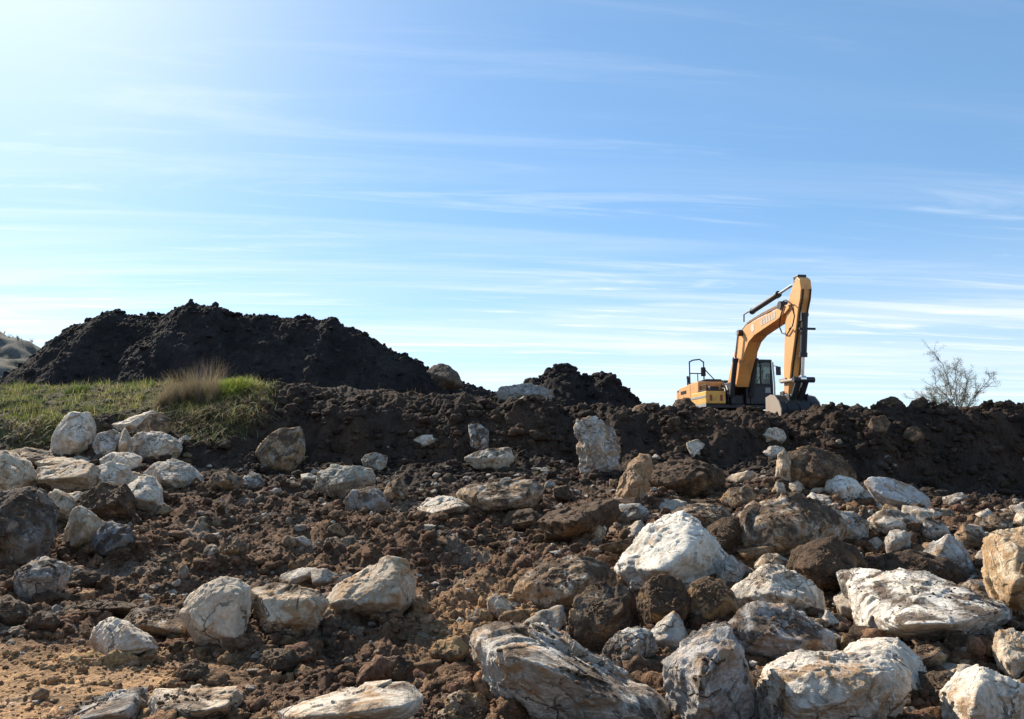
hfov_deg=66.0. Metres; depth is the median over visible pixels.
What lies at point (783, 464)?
boulder
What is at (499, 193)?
sky
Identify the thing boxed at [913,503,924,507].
stone
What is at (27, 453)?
boulder
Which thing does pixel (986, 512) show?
stone
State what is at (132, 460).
boulder
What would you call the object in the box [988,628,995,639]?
stone
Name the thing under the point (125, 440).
boulder
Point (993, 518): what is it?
boulder
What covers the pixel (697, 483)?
boulder
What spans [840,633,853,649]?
stone
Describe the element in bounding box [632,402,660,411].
boulder
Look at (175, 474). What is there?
boulder
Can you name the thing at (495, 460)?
boulder
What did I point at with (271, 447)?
boulder
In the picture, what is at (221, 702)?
boulder
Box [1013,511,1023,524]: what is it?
stone
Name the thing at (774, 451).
stone
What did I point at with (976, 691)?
boulder
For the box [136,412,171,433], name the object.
boulder
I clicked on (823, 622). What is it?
stone
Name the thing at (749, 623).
boulder
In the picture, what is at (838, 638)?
stone
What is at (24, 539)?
boulder
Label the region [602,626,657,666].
boulder
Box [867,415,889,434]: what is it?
stone
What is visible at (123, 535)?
boulder
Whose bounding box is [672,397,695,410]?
soil clump
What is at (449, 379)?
boulder
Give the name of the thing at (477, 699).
boulder
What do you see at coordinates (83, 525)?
boulder
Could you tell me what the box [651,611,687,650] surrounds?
boulder
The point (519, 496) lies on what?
boulder
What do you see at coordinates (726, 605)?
boulder
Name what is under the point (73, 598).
stone
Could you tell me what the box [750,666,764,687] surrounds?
boulder
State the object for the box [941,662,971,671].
stone
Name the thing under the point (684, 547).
boulder
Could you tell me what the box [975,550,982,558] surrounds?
stone
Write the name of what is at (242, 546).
boulder
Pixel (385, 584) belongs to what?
boulder
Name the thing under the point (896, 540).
boulder
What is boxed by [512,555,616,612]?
boulder
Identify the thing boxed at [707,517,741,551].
boulder
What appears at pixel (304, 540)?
stone
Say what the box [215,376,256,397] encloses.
weed clump
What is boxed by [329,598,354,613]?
stone
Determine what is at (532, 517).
boulder
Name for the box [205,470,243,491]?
boulder
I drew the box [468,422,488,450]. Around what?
boulder
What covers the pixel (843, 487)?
boulder
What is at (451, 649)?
boulder
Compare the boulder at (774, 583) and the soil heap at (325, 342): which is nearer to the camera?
the boulder at (774, 583)
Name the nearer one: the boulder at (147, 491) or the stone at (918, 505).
the stone at (918, 505)
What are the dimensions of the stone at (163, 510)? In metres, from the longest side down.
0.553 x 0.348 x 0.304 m
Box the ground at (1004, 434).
[0,380,1023,718]
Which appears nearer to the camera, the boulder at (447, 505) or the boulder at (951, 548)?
the boulder at (951, 548)
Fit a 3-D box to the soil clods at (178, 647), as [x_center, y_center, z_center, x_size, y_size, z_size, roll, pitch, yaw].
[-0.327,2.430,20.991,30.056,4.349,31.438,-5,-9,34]
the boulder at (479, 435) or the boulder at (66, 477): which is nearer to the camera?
the boulder at (66, 477)
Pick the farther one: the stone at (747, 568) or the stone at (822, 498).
the stone at (822, 498)
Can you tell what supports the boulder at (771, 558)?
on the ground at (1004, 434)
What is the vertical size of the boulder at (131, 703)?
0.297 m
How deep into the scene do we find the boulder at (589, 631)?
6.66 m
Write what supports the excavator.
on the ground at (1004, 434)
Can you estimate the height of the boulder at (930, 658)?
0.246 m
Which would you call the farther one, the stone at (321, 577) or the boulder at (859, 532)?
the boulder at (859, 532)
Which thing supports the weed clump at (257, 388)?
on the ground at (1004, 434)
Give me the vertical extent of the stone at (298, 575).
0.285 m
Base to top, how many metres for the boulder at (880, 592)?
0.715 m
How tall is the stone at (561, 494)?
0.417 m
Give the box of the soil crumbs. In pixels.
[0,490,1018,718]
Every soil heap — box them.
[0,301,496,397]
[528,367,638,407]
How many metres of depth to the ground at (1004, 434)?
19.82 m
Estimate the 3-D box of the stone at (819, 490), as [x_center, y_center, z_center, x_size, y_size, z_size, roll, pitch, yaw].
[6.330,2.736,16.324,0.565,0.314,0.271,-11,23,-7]
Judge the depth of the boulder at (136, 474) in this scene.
17.13 m
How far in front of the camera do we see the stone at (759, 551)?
9.14 m
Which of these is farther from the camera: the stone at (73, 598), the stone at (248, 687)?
the stone at (73, 598)
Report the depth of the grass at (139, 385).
24.20 m
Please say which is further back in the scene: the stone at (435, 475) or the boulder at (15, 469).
the stone at (435, 475)
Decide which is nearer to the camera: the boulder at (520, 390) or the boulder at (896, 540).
the boulder at (896, 540)
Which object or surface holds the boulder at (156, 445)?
on the ground at (1004, 434)
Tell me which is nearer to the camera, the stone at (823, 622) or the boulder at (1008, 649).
the boulder at (1008, 649)
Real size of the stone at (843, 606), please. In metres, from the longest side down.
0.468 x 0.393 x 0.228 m
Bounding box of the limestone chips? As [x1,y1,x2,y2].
[0,439,1023,718]
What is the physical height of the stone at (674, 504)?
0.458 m
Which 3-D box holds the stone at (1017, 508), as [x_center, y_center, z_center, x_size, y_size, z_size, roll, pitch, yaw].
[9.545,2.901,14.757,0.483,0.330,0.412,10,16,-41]
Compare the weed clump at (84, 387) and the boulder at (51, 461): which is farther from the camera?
the weed clump at (84, 387)
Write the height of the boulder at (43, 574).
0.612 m
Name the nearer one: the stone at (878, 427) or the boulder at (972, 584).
the boulder at (972, 584)
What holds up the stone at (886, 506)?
on the ground at (1004, 434)
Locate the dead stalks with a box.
[187,354,230,382]
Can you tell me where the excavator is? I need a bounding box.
[676,274,819,415]
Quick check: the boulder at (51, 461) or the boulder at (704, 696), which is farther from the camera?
the boulder at (51, 461)
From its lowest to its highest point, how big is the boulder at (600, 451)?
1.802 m
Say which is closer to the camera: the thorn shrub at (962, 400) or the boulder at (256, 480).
the boulder at (256, 480)
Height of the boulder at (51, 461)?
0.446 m
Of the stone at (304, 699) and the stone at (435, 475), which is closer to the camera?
the stone at (304, 699)
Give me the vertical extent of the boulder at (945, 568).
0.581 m
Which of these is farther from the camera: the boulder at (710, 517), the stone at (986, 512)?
the stone at (986, 512)
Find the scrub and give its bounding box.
[1,328,35,341]
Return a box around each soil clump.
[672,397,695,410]
[875,396,906,407]
[907,396,927,410]
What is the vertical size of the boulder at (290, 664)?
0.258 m
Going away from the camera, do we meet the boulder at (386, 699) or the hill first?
the boulder at (386, 699)
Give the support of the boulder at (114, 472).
on the ground at (1004, 434)
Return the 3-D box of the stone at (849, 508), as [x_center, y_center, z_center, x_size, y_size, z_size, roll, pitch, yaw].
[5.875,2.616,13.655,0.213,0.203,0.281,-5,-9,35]
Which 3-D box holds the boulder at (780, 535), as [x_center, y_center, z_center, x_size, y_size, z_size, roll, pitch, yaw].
[3.434,2.182,9.635,1.461,1.104,1.462,0,-7,0]
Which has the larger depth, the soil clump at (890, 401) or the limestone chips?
the soil clump at (890, 401)
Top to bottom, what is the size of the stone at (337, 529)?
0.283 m
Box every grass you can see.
[0,374,281,467]
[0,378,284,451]
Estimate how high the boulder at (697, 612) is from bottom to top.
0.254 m
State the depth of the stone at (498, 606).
7.84 m
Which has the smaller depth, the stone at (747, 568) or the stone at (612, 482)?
the stone at (747, 568)
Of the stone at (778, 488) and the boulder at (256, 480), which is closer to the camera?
the stone at (778, 488)
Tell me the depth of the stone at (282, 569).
10.59 m
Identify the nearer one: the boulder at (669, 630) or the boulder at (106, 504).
the boulder at (669, 630)
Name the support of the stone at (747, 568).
on the ground at (1004, 434)
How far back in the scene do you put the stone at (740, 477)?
17.17 m
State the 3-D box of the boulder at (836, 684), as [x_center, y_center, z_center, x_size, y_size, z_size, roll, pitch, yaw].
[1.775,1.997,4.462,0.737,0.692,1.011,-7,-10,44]
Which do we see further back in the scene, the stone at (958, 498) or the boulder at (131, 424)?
the boulder at (131, 424)
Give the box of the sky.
[0,0,1023,410]
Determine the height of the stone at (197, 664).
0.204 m
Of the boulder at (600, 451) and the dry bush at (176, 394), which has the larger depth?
the dry bush at (176, 394)
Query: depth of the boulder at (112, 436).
19.38 m
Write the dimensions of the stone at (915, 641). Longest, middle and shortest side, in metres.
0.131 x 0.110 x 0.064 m
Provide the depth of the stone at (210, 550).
10.39 m
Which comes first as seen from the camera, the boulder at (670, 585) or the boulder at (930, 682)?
the boulder at (930, 682)
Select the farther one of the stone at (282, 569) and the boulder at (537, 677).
the stone at (282, 569)
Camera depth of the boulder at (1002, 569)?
7.01 m
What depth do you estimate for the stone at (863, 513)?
13.14 m
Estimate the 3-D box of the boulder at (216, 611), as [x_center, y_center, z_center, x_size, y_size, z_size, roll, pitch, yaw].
[-2.605,2.275,6.935,0.628,0.716,0.634,0,-7,0]
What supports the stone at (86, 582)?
on the ground at (1004, 434)
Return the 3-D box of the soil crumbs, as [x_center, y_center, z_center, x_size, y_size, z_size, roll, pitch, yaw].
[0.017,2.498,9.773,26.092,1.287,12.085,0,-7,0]
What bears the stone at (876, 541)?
on the ground at (1004, 434)
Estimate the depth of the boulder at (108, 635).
6.25 m
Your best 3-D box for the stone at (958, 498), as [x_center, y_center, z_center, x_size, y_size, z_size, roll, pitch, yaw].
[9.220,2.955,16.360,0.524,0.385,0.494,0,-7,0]
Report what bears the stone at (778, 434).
on the ground at (1004, 434)
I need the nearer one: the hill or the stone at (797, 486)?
the stone at (797, 486)
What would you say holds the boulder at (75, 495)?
on the ground at (1004, 434)
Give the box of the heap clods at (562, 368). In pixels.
[0,299,641,406]
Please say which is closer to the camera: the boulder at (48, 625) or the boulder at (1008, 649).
the boulder at (1008, 649)
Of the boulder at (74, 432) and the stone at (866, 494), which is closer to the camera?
the stone at (866, 494)
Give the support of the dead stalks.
on the ground at (1004, 434)
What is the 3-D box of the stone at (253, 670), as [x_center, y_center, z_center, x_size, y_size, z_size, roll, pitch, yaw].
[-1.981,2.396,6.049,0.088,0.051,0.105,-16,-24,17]
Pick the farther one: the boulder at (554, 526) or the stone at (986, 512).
the stone at (986, 512)
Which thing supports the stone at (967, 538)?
on the ground at (1004, 434)
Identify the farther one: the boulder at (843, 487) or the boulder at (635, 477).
the boulder at (843, 487)
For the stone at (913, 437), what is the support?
on the ground at (1004, 434)
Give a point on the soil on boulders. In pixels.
(600, 610)
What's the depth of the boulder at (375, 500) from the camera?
14.82 m
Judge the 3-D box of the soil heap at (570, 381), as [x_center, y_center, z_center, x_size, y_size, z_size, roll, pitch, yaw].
[3.150,3.046,37.284,7.899,5.394,13.430,0,-7,0]
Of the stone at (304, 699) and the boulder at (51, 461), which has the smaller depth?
the stone at (304, 699)
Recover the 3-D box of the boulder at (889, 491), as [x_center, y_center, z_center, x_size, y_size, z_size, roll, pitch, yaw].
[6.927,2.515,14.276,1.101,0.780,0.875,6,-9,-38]
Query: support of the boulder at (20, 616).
on the ground at (1004, 434)
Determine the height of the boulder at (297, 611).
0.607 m
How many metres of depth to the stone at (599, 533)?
11.22 m
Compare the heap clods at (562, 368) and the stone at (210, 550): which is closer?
the stone at (210, 550)
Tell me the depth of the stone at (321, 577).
9.93 m
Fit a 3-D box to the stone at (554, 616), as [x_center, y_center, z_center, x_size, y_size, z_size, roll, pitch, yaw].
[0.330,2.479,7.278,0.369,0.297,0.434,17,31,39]
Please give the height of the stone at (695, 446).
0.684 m
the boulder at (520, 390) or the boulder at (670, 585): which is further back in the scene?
the boulder at (520, 390)
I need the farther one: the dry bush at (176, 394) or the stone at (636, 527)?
the dry bush at (176, 394)
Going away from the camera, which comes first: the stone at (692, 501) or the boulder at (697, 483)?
the stone at (692, 501)
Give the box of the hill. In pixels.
[0,331,39,376]
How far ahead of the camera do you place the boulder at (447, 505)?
14.20 m
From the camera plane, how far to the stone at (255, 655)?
6.50 m
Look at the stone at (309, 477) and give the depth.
18.51 m
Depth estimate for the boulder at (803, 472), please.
16.45 m
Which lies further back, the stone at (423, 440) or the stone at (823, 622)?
the stone at (423, 440)
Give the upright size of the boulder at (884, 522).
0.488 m
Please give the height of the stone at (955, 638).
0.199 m
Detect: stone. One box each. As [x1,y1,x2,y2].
[67,594,79,601]
[72,570,100,587]
[148,503,173,517]
[176,659,208,682]
[202,544,218,557]
[245,684,255,690]
[246,668,259,673]
[251,651,259,659]
[274,565,287,575]
[279,567,314,583]
[296,536,311,546]
[300,697,310,702]
[301,473,316,482]
[311,568,338,587]
[327,523,346,537]
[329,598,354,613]
[361,452,387,470]
[383,477,408,502]
[413,435,435,447]
[432,472,440,478]
[487,595,517,620]
[522,605,565,630]
[553,485,570,502]
[592,525,606,541]
[596,538,634,554]
[609,479,618,486]
[626,520,644,538]
[659,498,686,511]
[686,439,704,456]
[690,499,714,504]
[726,470,756,483]
[737,545,775,560]
[743,563,752,571]
[762,427,785,444]
[763,446,783,457]
[772,482,785,493]
[788,480,804,492]
[807,492,832,502]
[810,487,823,493]
[810,617,828,627]
[833,591,852,618]
[834,633,841,642]
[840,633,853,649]
[846,504,857,510]
[848,625,883,641]
[858,506,869,519]
[860,491,877,502]
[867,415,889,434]
[868,537,883,546]
[881,504,898,509]
[901,505,942,521]
[902,425,924,443]
[912,638,925,645]
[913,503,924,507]
[921,517,949,539]
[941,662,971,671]
[942,492,967,504]
[944,634,967,651]
[954,523,986,549]
[975,508,993,516]
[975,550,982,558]
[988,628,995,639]
[1009,504,1023,514]
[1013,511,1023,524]
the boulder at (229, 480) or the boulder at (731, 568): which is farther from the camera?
the boulder at (229, 480)
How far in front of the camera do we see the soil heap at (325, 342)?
42.12 m
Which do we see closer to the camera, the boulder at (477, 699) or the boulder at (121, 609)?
the boulder at (477, 699)
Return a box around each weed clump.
[64,384,94,394]
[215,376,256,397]
[241,381,268,394]
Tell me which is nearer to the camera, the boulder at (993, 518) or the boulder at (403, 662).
the boulder at (403, 662)
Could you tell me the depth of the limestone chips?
10.09 m
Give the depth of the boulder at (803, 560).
8.42 m
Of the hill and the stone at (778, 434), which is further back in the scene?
the hill
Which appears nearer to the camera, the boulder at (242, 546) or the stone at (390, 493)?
the boulder at (242, 546)
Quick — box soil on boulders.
[0,366,1002,718]
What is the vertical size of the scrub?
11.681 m
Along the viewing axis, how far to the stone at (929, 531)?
11.28 m
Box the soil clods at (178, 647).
[0,385,1023,718]
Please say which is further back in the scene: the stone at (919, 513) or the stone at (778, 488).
the stone at (778, 488)
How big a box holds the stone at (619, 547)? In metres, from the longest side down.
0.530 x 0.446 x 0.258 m
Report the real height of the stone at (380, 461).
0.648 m
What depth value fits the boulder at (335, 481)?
16.94 m
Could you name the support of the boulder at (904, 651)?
on the ground at (1004, 434)
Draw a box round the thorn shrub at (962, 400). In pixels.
[902,338,1001,406]
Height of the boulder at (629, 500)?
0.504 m
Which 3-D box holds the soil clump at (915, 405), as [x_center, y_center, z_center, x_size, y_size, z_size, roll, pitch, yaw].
[13.228,1.562,25.877,0.852,0.698,0.619,4,-8,-31]
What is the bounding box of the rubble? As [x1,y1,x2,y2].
[11,422,1023,718]
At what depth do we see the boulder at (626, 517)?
12.62 m
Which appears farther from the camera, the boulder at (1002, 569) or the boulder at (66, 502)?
the boulder at (66, 502)
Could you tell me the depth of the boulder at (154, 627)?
7.13 m
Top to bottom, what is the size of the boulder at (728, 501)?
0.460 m
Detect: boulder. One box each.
[0,450,36,490]
[0,485,59,564]
[0,594,32,626]
[7,447,60,464]
[12,556,73,601]
[25,610,60,632]
[35,455,89,467]
[35,462,100,492]
[48,489,76,520]
[49,411,96,456]
[59,687,148,718]
[62,506,104,547]
[68,491,81,500]
[75,481,135,520]
[76,599,137,616]
[89,617,157,655]
[90,521,134,557]
[92,429,120,455]
[97,461,134,484]
[99,452,142,469]
[111,411,156,432]
[116,428,132,452]
[123,605,185,638]
[128,475,163,510]
[132,431,182,460]
[132,471,149,478]
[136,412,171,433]
[143,459,203,490]
[148,684,243,718]
[179,576,251,645]
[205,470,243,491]
[218,537,248,555]
[242,473,264,488]
[251,582,328,638]
[255,426,305,473]
[255,648,300,674]
[278,679,423,718]
[315,464,375,500]
[327,555,416,619]
[343,486,391,513]
[383,655,413,681]
[417,495,470,514]
[426,689,489,718]
[427,363,462,389]
[429,636,469,663]
[456,479,543,511]
[464,447,514,471]
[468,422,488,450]
[469,621,670,718]
[495,383,552,402]
[501,508,542,531]
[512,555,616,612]
[537,499,620,542]
[568,583,639,651]
[573,416,620,473]
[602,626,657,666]
[614,510,728,589]
[615,453,652,502]
[615,497,644,506]
[616,503,649,523]
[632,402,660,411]
[636,573,690,627]
[649,459,725,498]
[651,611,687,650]
[661,621,758,718]
[671,503,732,526]
[687,576,739,619]
[692,608,699,615]
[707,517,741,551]
[716,555,744,584]
[720,486,756,510]
[728,601,836,659]
[731,564,825,610]
[737,492,848,559]
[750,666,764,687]
[754,553,787,568]
[756,649,911,718]
[775,449,791,482]
[785,536,868,591]
[788,445,856,488]
[824,475,864,499]
[835,567,1012,640]
[840,511,869,539]
[843,637,927,689]
[864,477,930,508]
[867,509,921,536]
[868,549,969,584]
[884,529,911,552]
[912,641,951,666]
[920,670,952,701]
[923,534,974,572]
[939,664,1023,718]
[960,579,988,596]
[974,514,1012,531]
[981,526,1023,616]
[992,628,1023,678]
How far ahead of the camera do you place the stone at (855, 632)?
6.43 m
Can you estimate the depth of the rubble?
11.83 m
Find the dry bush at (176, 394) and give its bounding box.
[150,356,232,409]
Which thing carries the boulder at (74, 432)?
on the ground at (1004, 434)
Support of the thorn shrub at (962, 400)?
on the ground at (1004, 434)

